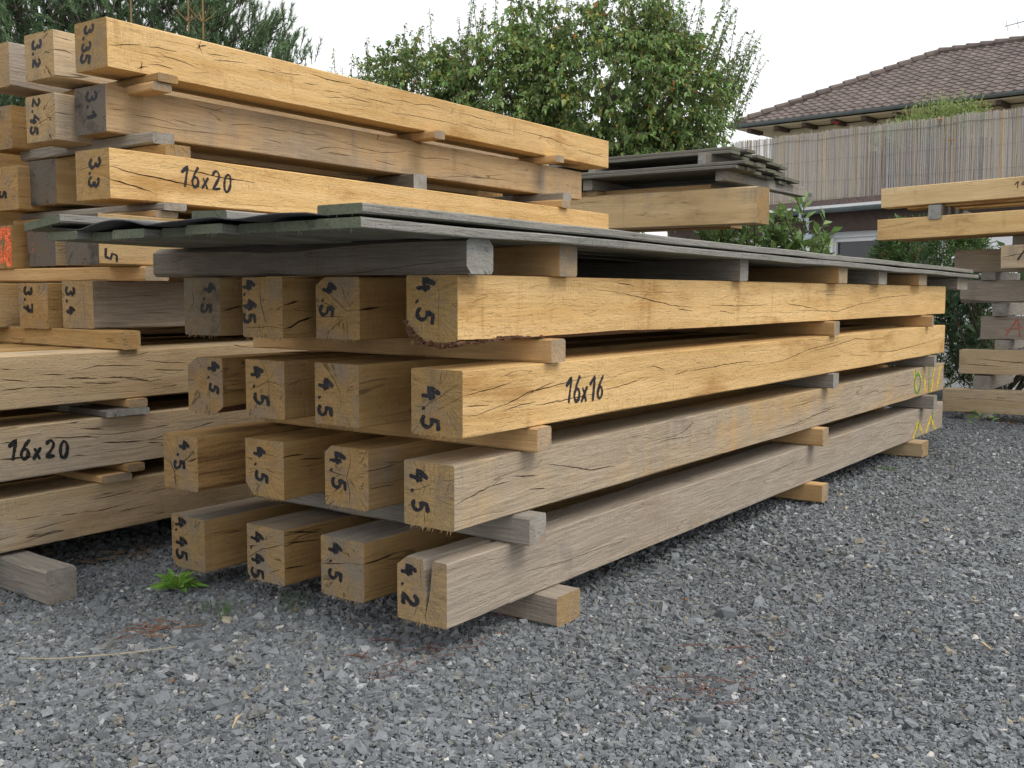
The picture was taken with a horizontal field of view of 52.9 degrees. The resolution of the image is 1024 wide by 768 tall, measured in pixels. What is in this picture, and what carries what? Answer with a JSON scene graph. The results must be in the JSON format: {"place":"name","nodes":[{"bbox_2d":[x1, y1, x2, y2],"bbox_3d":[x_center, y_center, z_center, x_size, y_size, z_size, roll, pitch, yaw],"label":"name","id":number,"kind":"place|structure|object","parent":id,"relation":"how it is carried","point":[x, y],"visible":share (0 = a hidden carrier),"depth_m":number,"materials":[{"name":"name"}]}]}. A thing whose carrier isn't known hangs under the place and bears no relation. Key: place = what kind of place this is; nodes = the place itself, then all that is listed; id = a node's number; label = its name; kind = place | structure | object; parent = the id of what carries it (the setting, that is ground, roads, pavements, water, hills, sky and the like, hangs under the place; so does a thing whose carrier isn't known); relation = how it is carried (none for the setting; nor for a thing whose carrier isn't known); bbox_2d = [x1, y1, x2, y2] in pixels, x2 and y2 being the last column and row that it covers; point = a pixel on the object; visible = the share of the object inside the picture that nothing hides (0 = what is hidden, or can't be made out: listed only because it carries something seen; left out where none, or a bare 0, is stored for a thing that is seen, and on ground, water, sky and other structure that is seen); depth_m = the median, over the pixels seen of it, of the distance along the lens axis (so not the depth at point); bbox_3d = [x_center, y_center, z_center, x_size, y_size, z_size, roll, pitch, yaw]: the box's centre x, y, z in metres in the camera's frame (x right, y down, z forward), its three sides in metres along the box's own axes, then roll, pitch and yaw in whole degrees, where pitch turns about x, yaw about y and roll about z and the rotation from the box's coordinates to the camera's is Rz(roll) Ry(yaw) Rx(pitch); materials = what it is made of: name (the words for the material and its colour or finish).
{"place":"outdoors","nodes":[
{"label":"outdoors","id":0,"kind":"place"},
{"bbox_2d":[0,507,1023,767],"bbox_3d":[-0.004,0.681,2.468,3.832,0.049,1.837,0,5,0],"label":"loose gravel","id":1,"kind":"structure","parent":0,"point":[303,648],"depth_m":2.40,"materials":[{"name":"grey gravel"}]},
{"bbox_2d":[490,584,579,626],"bbox_3d":[-0.331,0.574,3.141,1.200,0.083,0.115,4,6,36],"label":"spacer batten","id":2,"kind":"object","parent":1,"relation":"on","point":[557,605],"visible":0.15,"depth_m":2.79,"materials":[{"name":"brown wood"}]},
{"bbox_2d":[0,344,1023,767],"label":"gravel ground","id":3,"kind":"structure","parent":0,"point":[928,486],"depth_m":3.76,"materials":[{"name":"grey gravel"}]},
{"bbox_2d":[0,549,76,604],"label":"sleeper block","id":4,"kind":"object","parent":3,"relation":"on","point":[44,580],"depth_m":2.98,"materials":[{"name":"grey wood"}]},
{"bbox_2d":[0,0,323,106],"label":"pine tree","id":5,"kind":"object","parent":3,"relation":"on","point":[208,24],"visible":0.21,"depth_m":13.67,"materials":[{"name":"green plant"}]},
{"bbox_2d":[328,0,768,236],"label":"pear tree","id":6,"kind":"object","parent":3,"relation":"on","point":[658,60],"visible":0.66,"depth_m":12.36,"materials":[{"name":"green plant"}]},
{"bbox_2d":[687,190,842,255],"bbox_3d":[2.108,-0.771,8.955,1.281,1.804,1.353,-5,7,-43],"label":"laurel shrub","id":7,"kind":"object","parent":3,"relation":"on","point":[778,236],"visible":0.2,"depth_m":8.75,"materials":[{"name":"green plant"}]},
{"bbox_2d":[772,481,828,502],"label":"spacer batten","id":8,"kind":"object","parent":3,"relation":"on","point":[813,491],"visible":0.16,"depth_m":4.39,"materials":[{"name":"brown wood"}]},
{"bbox_2d":[247,508,380,587],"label":"oak timber","id":9,"kind":"object","parent":8,"relation":"on","point":[283,550],"visible":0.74,"depth_m":2.96,"materials":[{"name":"brown wood"}]},
{"bbox_2d":[321,406,884,605],"bbox_3d":[0.880,0.337,4.522,0.160,0.174,4.507,4,6,36],"label":"oak timber","id":10,"kind":"object","parent":8,"relation":"on","point":[359,563],"visible":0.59,"depth_m":2.75,"materials":[{"name":"brown wood"}]},
{"bbox_2d":[667,195,1023,343],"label":"flat roof building","id":11,"kind":"structure","parent":3,"relation":"on","point":[855,219],"depth_m":19.72,"materials":[{"name":"white"}]},
{"bbox_2d":[730,106,1023,204],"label":"reed screen","id":12,"kind":"object","parent":11,"relation":"on","point":[863,153],"visible":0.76,"depth_m":18.70,"materials":[{"name":"wicker"}]},
{"bbox_2d":[860,89,993,195],"bbox_3d":[7.772,-4.500,19.338,0.546,1.952,2.600,-3,6,-34],"label":"balcony plant","id":13,"kind":"object","parent":11,"relation":"on","point":[945,112],"visible":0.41,"depth_m":19.02,"materials":[{"name":"green plant"}]},
{"bbox_2d":[878,439,927,457],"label":"spacer batten","id":14,"kind":"object","parent":3,"relation":"on","point":[915,448],"visible":0.16,"depth_m":5.64,"materials":[{"name":"brown wood"}]},
{"bbox_2d":[171,497,316,575],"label":"oak timber","id":15,"kind":"object","parent":14,"relation":"on","point":[209,539],"visible":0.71,"depth_m":3.13,"materials":[{"name":"brown wood"}]},
{"bbox_2d":[397,401,942,629],"bbox_3d":[1.155,0.350,4.381,0.162,0.174,4.663,4,6,36],"label":"oak timber","id":16,"kind":"object","parent":14,"relation":"on","point":[450,585],"visible":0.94,"depth_m":3.16,"materials":[{"name":"brown wood"}]},
{"bbox_2d":[257,492,545,545],"bbox_3d":[-0.357,0.346,2.960,1.050,0.075,0.075,4,6,36],"label":"spacer batten","id":17,"kind":"object","parent":16,"relation":"on","point":[527,528],"visible":0.35,"depth_m":2.69,"materials":[{"name":"grey wood"}]},
{"bbox_2d":[767,426,828,445],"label":"spacer batten","id":18,"kind":"object","parent":16,"relation":"on","point":[816,436],"visible":0.19,"depth_m":4.39,"materials":[{"name":"brown wood"}]},
{"bbox_2d":[163,421,316,493],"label":"oak timber","id":19,"kind":"object","parent":18,"relation":"on","point":[202,459],"visible":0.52,"depth_m":3.03,"materials":[{"name":"brown wood"}]},
{"bbox_2d":[245,428,387,501],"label":"oak timber","id":20,"kind":"object","parent":18,"relation":"on","point":[282,466],"visible":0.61,"depth_m":2.88,"materials":[{"name":"brown wood"}]},
{"bbox_2d":[325,364,887,513],"bbox_3d":[0.891,0.095,4.505,0.160,0.174,4.514,4,6,36],"label":"oak timber","id":21,"kind":"object","parent":18,"relation":"on","point":[365,475],"visible":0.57,"depth_m":2.73,"materials":[{"name":"brown wood"}]},
{"bbox_2d":[404,362,943,536],"bbox_3d":[1.149,0.116,4.324,0.162,0.174,4.576,4,6,36],"label":"oak timber","id":22,"kind":"object","parent":18,"relation":"on","point":[456,490],"visible":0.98,"depth_m":3.11,"materials":[{"name":"brown wood"}]},
{"bbox_2d":[264,416,550,452],"bbox_3d":[-0.340,0.114,2.958,1.050,0.063,0.064,4,6,36],"label":"spacer batten","id":23,"kind":"object","parent":22,"relation":"on","point":[537,439],"visible":0.39,"depth_m":2.73,"materials":[{"name":"brown wood"}]},
{"bbox_2d":[245,332,717,422],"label":"oak timber","id":24,"kind":"object","parent":23,"relation":"on","point":[281,388],"visible":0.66,"depth_m":2.84,"materials":[{"name":"brown wood"}]},
{"bbox_2d":[411,325,944,441],"bbox_3d":[1.134,-0.104,4.237,0.162,0.174,4.457,4,6,36],"label":"oak timber","id":25,"kind":"object","parent":23,"relation":"on","point":[463,401],"visible":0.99,"depth_m":3.02,"materials":[{"name":"brown wood"}]},
{"bbox_2d":[253,337,565,362],"bbox_3d":[-0.350,-0.119,3.027,1.170,0.061,0.066,4,6,36],"label":"spacer batten","id":26,"kind":"object","parent":25,"relation":"on","point":[546,350],"visible":0.6,"depth_m":2.88,"materials":[{"name":"brown wood"}]},
{"bbox_2d":[184,278,242,338],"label":"oak timber","id":27,"kind":"object","parent":26,"relation":"on","point":[213,306],"visible":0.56,"depth_m":2.88,"materials":[{"name":"brown wood"}]},
{"bbox_2d":[242,277,322,341],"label":"oak timber","id":28,"kind":"object","parent":26,"relation":"on","point":[279,307],"visible":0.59,"depth_m":2.74,"materials":[{"name":"brown wood"}]},
{"bbox_2d":[316,277,409,342],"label":"oak timber","id":29,"kind":"object","parent":26,"relation":"on","point":[357,308],"visible":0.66,"depth_m":2.66,"materials":[{"name":"brown wood"}]},
{"bbox_2d":[665,321,839,335],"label":"spacer batten","id":30,"kind":"object","parent":25,"relation":"on","point":[825,328],"visible":0.44,"depth_m":4.51,"materials":[{"name":"brown wood"}]},
{"bbox_2d":[403,275,945,348],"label":"oak timber","id":31,"kind":"object","parent":30,"relation":"on","point":[448,311],"visible":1,"depth_m":2.99,"materials":[{"name":"brown wood"}]},
{"bbox_2d":[153,238,492,278],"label":"grey timber","id":32,"kind":"object","parent":31,"relation":"on","point":[468,256],"visible":0.98,"depth_m":2.60,"materials":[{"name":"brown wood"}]},
{"bbox_2d":[279,245,576,277],"bbox_3d":[-0.315,-0.357,3.054,1.150,0.084,0.085,4,6,36],"label":"spacer batten","id":33,"kind":"object","parent":31,"relation":"on","point":[547,260],"visible":0.24,"depth_m":2.74,"materials":[{"name":"brown wood"}]},
{"bbox_2d":[576,260,747,280],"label":"spacer batten","id":34,"kind":"object","parent":31,"relation":"on","point":[720,270],"visible":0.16,"depth_m":3.75,"materials":[{"name":"grey wood"}]},
{"bbox_2d":[744,267,847,282],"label":"spacer batten","id":35,"kind":"object","parent":31,"relation":"on","point":[817,275],"visible":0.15,"depth_m":4.46,"materials":[{"name":"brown wood"}]},
{"bbox_2d":[49,212,344,231],"bbox_3d":[0.739,-0.539,4.455,0.980,0.054,5.262,4,6,36],"label":"board","id":36,"kind":"object","parent":35,"relation":"on","point":[108,226],"visible":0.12,"depth_m":2.33,"materials":[{"name":"grey wood"}]},
{"bbox_2d":[922,278,967,289],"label":"spacer batten","id":37,"kind":"object","parent":31,"relation":"on","point":[955,283],"visible":0.19,"depth_m":6.13,"materials":[{"name":"grey wood"}]},
{"bbox_2d":[47,231,207,247],"bbox_3d":[0.449,-0.538,4.759,0.131,0.041,5.387,4,6,36],"label":"cover board","id":38,"kind":"object","parent":37,"relation":"on","point":[76,236],"visible":0.12,"depth_m":2.62,"materials":[{"name":"grey wood"}]},
{"bbox_2d":[24,214,166,231],"bbox_3d":[0.344,-0.572,4.698,0.174,0.042,5.204,-3,2,36],"label":"cover board","id":39,"kind":"object","parent":38,"relation":"on","point":[62,220],"visible":0.13,"depth_m":2.62,"materials":[{"name":"grey wood"}]},
{"bbox_2d":[185,223,753,269],"bbox_3d":[0.901,-0.509,4.455,0.130,0.040,5.385,4,6,36],"label":"cover board","id":40,"kind":"object","parent":37,"relation":"on","point":[222,230],"visible":0.23,"depth_m":2.39,"materials":[{"name":"grey wood"}]},
{"bbox_2d":[239,222,773,267],"bbox_3d":[1.033,-0.506,4.408,0.133,0.035,5.384,4,6,36],"label":"cover board","id":41,"kind":"object","parent":37,"relation":"on","point":[267,228],"visible":0.16,"depth_m":2.38,"materials":[{"name":"grey wood"}]},
{"bbox_2d":[274,220,940,277],"bbox_3d":[1.134,-0.498,4.317,0.134,0.041,5.383,4,6,36],"label":"cover board","id":42,"kind":"object","parent":37,"relation":"on","point":[304,227],"visible":0.22,"depth_m":2.40,"materials":[{"name":"grey wood"}]},
{"bbox_2d":[315,217,978,278],"bbox_3d":[1.239,-0.489,4.229,0.132,0.041,5.381,4,6,36],"label":"cover board","id":43,"kind":"object","parent":37,"relation":"on","point":[368,225],"visible":0.92,"depth_m":2.67,"materials":[{"name":"grey wood"}]},
{"bbox_2d":[317,203,972,272],"bbox_3d":[1.215,-0.521,4.223,0.134,0.033,5.304,4,6,36],"label":"cover board","id":44,"kind":"object","parent":43,"relation":"on","point":[398,213],"visible":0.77,"depth_m":2.64,"materials":[{"name":"grey wood"}]},
{"bbox_2d":[879,355,936,366],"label":"spacer batten","id":45,"kind":"object","parent":22,"relation":"on","point":[928,361],"visible":0.19,"depth_m":5.76,"materials":[{"name":"grey wood"}]},
{"bbox_2d":[188,331,673,415],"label":"oak timber","id":46,"kind":"object","parent":45,"relation":"on","point":[216,384],"visible":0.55,"depth_m":3.02,"materials":[{"name":"brown wood"}]},
{"bbox_2d":[315,325,888,430],"bbox_3d":[0.878,-0.123,4.447,0.160,0.174,4.506,4,6,36],"label":"oak timber","id":47,"kind":"object","parent":45,"relation":"on","point":[357,393],"visible":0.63,"depth_m":2.68,"materials":[{"name":"brown wood"}]},
{"bbox_2d":[866,210,1015,393],"bbox_3d":[3.763,-0.726,9.258,1.481,1.646,1.447,4,6,36],"label":"thuja shrub","id":48,"kind":"object","parent":3,"relation":"on","point":[887,250],"visible":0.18,"depth_m":8.92,"materials":[{"name":"green plant"}]},
{"bbox_2d":[931,241,1023,389],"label":"laurel shrub","id":49,"kind":"object","parent":3,"relation":"on","point":[953,314],"visible":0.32,"depth_m":8.46,"materials":[{"name":"green plant"}]},
{"bbox_2d":[964,412,992,420],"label":"spacer batten","id":50,"kind":"object","parent":3,"relation":"on","point":[966,414],"visible":0.13,"depth_m":7.33,"materials":[{"name":"grey wood"}]},
{"bbox_2d":[942,387,1023,414],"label":"oak timber","id":51,"kind":"object","parent":50,"relation":"on","point":[998,401],"visible":0.95,"depth_m":7.23,"materials":[{"name":"brown wood"}]},
{"bbox_2d":[973,374,1013,389],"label":"spacer batten","id":52,"kind":"object","parent":51,"relation":"on","point":[985,381],"visible":0.65,"depth_m":7.33,"materials":[{"name":"grey wood"}]},
{"bbox_2d":[959,349,1023,374],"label":"oak timber","id":53,"kind":"object","parent":52,"relation":"on","point":[992,361],"visible":1,"depth_m":7.27,"materials":[{"name":"brown wood"}]},
{"bbox_2d":[994,339,1023,349],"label":"spacer batten","id":54,"kind":"object","parent":53,"relation":"on","point":[1005,344],"visible":0.69,"depth_m":7.28,"materials":[{"name":"grey wood"}]},
{"bbox_2d":[980,316,1023,339],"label":"oak timber","id":55,"kind":"object","parent":54,"relation":"on","point":[1003,327],"visible":1,"depth_m":7.30,"materials":[{"name":"wood"}]},
{"bbox_2d":[992,303,1023,315],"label":"spacer batten","id":56,"kind":"object","parent":55,"relation":"on","point":[1004,309],"visible":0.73,"depth_m":7.30,"materials":[{"name":"grey wood"}]},
{"bbox_2d":[960,280,1023,302],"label":"oak timber","id":57,"kind":"object","parent":56,"relation":"on","point":[994,291],"visible":0.9,"depth_m":7.26,"materials":[{"name":"wood"}]},
{"bbox_2d":[981,271,1019,279],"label":"spacer batten","id":58,"kind":"object","parent":57,"relation":"on","point":[990,275],"visible":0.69,"depth_m":7.33,"materials":[{"name":"grey wood"}]},
{"bbox_2d":[954,249,1023,271],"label":"oak timber","id":59,"kind":"object","parent":58,"relation":"on","point":[978,260],"visible":0.66,"depth_m":7.31,"materials":[{"name":"brown wood"}]},
{"bbox_2d":[1001,244,1023,268],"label":"oak timber","id":60,"kind":"object","parent":58,"relation":"on","point":[1012,256],"visible":1,"depth_m":6.91,"materials":[{"name":"brown wood"}]},
{"bbox_2d":[877,210,1023,240],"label":"oak timber","id":61,"kind":"object","parent":60,"relation":"on","point":[980,224],"visible":0.99,"depth_m":7.09,"materials":[{"name":"beige wood"}]},
{"bbox_2d":[928,204,969,218],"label":"spacer batten","id":62,"kind":"object","parent":61,"relation":"on","point":[936,211],"visible":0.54,"depth_m":7.16,"materials":[{"name":"grey wood"}]},
{"bbox_2d":[881,176,1023,208],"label":"oak timber","id":63,"kind":"object","parent":62,"relation":"on","point":[997,189],"visible":0.98,"depth_m":7.10,"materials":[{"name":"brown wood"}]},
{"bbox_2d":[2,0,1023,235],"label":"sky","id":64,"kind":"structure","parent":0,"point":[809,46],"materials":[{"name":"white"}]},
{"bbox_2d":[729,36,1023,204],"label":"tiled house","id":65,"kind":"structure","parent":0,"point":[992,70],"depth_m":28.26,"materials":[{"name":"brown tile"}]},
{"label":"spacer batten","id":66,"kind":"object","parent":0,"visible":0},
{"bbox_2d":[0,225,76,270],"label":"oak timber","id":67,"kind":"object","parent":66,"relation":"on","point":[13,247],"visible":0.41,"depth_m":3.84,"materials":[{"name":"brown wood"}]},
{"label":"spacer batten","id":68,"kind":"object","parent":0,"visible":0},
{"bbox_2d":[0,283,19,327],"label":"oak timber","id":69,"kind":"object","parent":68,"relation":"on","point":[9,307],"visible":0.01,"depth_m":3.76,"materials":[{"name":"brown wood"}]},
{"bbox_2d":[0,266,168,281],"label":"spacer batten","id":70,"kind":"object","parent":69,"relation":"on","point":[135,273],"visible":0.91,"depth_m":3.57,"materials":[{"name":"brown wood"}]},
{"bbox_2d":[27,231,120,267],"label":"oak timber","id":71,"kind":"object","parent":70,"relation":"on","point":[43,251],"visible":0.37,"depth_m":3.76,"materials":[{"name":"grey wood"}]},
{"bbox_2d":[66,213,184,267],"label":"oak timber","id":72,"kind":"object","parent":70,"relation":"on","point":[87,254],"visible":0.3,"depth_m":3.30,"materials":[{"name":"brown wood"}]},
{"bbox_2d":[13,210,177,225],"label":"spacer batten","id":73,"kind":"object","parent":72,"relation":"on","point":[163,214],"visible":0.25,"depth_m":3.45,"materials":[{"name":"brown wood"}]},
{"bbox_2d":[21,202,186,219],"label":"spacer batten","id":74,"kind":"object","parent":73,"relation":"on","point":[167,206],"visible":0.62,"depth_m":3.56,"materials":[{"name":"grey wood"}]},
{"bbox_2d":[0,165,191,218],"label":"oak timber","id":75,"kind":"object","parent":74,"relation":"on","point":[15,192],"visible":0.18,"depth_m":3.79,"materials":[{"name":"brown wood"}]},
{"bbox_2d":[28,158,192,216],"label":"oak timber","id":76,"kind":"object","parent":74,"relation":"on","point":[52,182],"visible":0.19,"depth_m":3.75,"materials":[{"name":"brown wood"}]},
{"bbox_2d":[75,147,608,228],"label":"oak timber","id":77,"kind":"object","parent":74,"relation":"on","point":[116,176],"visible":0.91,"depth_m":3.74,"materials":[{"name":"brown wood"}]},
{"bbox_2d":[56,144,190,160],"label":"spacer batten","id":78,"kind":"object","parent":77,"relation":"on","point":[174,150],"visible":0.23,"depth_m":3.51,"materials":[{"name":"beige wood"}]},
{"bbox_2d":[20,131,173,161],"bbox_3d":[-1.530,-0.860,3.755,0.850,0.040,0.085,4,6,36],"label":"spacer batten","id":79,"kind":"object","parent":78,"relation":"on","point":[134,140],"visible":0.64,"depth_m":3.62,"materials":[{"name":"grey wood"}]},
{"bbox_2d":[25,92,477,195],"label":"oak timber","id":80,"kind":"object","parent":79,"relation":"on","point":[50,119],"visible":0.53,"depth_m":3.63,"materials":[{"name":"brown wood"}]},
{"bbox_2d":[24,81,171,106],"bbox_3d":[-1.529,-1.031,3.740,0.850,0.028,0.075,4,6,36],"label":"spacer batten","id":81,"kind":"object","parent":80,"relation":"on","point":[151,88],"visible":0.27,"depth_m":3.50,"materials":[{"name":"brown wood"}]},
{"bbox_2d":[25,72,177,105],"bbox_3d":[-1.511,-1.062,3.745,0.850,0.028,0.080,4,6,36],"label":"spacer batten","id":82,"kind":"object","parent":81,"relation":"on","point":[165,78],"visible":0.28,"depth_m":3.52,"materials":[{"name":"beige wood"}]},
{"bbox_2d":[0,42,69,97],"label":"oak timber","id":83,"kind":"object","parent":82,"relation":"on","point":[13,82],"visible":0.1,"depth_m":3.83,"materials":[{"name":"brown wood"}]},
{"bbox_2d":[24,29,548,165],"bbox_3d":[-0.763,-1.268,4.941,0.180,0.173,3.210,4,6,34],"label":"oak timber","id":84,"kind":"object","parent":82,"relation":"on","point":[50,60],"visible":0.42,"depth_m":3.66,"materials":[{"name":"brown wood"}]},
{"bbox_2d":[0,105,502,197],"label":"oak timber","id":85,"kind":"object","parent":79,"relation":"on","point":[13,134],"visible":0.06,"depth_m":3.89,"materials":[{"name":"brown wood"}]},
{"bbox_2d":[74,83,581,199],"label":"oak timber","id":86,"kind":"object","parent":79,"relation":"on","point":[103,111],"visible":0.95,"depth_m":4.22,"materials":[{"name":"brown wood"}]},
{"bbox_2d":[390,130,444,141],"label":"spacer batten","id":87,"kind":"object","parent":86,"relation":"on","point":[432,135],"visible":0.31,"depth_m":4.74,"materials":[{"name":"brown wood"}]},
{"bbox_2d":[74,17,608,169],"bbox_3d":[-0.453,-1.243,4.800,0.180,0.173,3.354,4,6,34],"label":"oak timber","id":88,"kind":"object","parent":87,"relation":"on","point":[111,48],"visible":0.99,"depth_m":4.13,"materials":[{"name":"brown wood"}]},
{"bbox_2d":[18,283,63,329],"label":"oak timber","id":89,"kind":"object","parent":68,"relation":"on","point":[40,306],"visible":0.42,"depth_m":3.62,"materials":[{"name":"brown wood"}]},
{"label":"spacer batten","id":90,"kind":"object","parent":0,"visible":0},
{"bbox_2d":[0,462,257,552],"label":"oak timber","id":91,"kind":"object","parent":90,"relation":"on","point":[32,514],"visible":0.43,"depth_m":3.32,"materials":[{"name":"brown wood"}]},
{"bbox_2d":[55,467,131,483],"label":"spacer batten","id":92,"kind":"object","parent":91,"relation":"on","point":[101,475],"visible":0.35,"depth_m":3.38,"materials":[{"name":"brown wood"}]},
{"bbox_2d":[101,461,144,471],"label":"spacer batten","id":93,"kind":"object","parent":92,"relation":"on","point":[132,466],"visible":0.15,"depth_m":3.41,"materials":[{"name":"beige wood"}]},
{"bbox_2d":[0,401,262,481],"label":"oak timber","id":94,"kind":"object","parent":93,"relation":"on","point":[36,446],"visible":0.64,"depth_m":3.30,"materials":[{"name":"brown wood"}]},
{"bbox_2d":[31,402,149,417],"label":"spacer batten","id":95,"kind":"object","parent":94,"relation":"on","point":[100,410],"visible":0.41,"depth_m":3.41,"materials":[{"name":"grey wood"}]},
{"bbox_2d":[85,397,147,407],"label":"spacer batten","id":96,"kind":"object","parent":95,"relation":"on","point":[134,402],"visible":0.24,"depth_m":3.42,"materials":[{"name":"brown wood"}]},
{"bbox_2d":[0,341,307,409],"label":"oak timber","id":97,"kind":"object","parent":96,"relation":"on","point":[30,379],"visible":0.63,"depth_m":3.32,"materials":[{"name":"brown wood"}]},
{"bbox_2d":[0,326,140,349],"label":"spacer batten","id":98,"kind":"object","parent":97,"relation":"on","point":[103,338],"visible":0.85,"depth_m":3.51,"materials":[{"name":"beige wood"}]},
{"bbox_2d":[62,281,184,328],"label":"oak timber","id":99,"kind":"object","parent":98,"relation":"on","point":[106,304],"visible":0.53,"depth_m":3.55,"materials":[{"name":"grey wood"}]},
{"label":"spacer batten","id":100,"kind":"object","parent":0,"visible":0},
{"bbox_2d":[566,186,769,229],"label":"oak timber","id":101,"kind":"object","parent":100,"relation":"on","point":[737,206],"visible":0.45,"depth_m":7.35,"materials":[{"name":"beige wood"}]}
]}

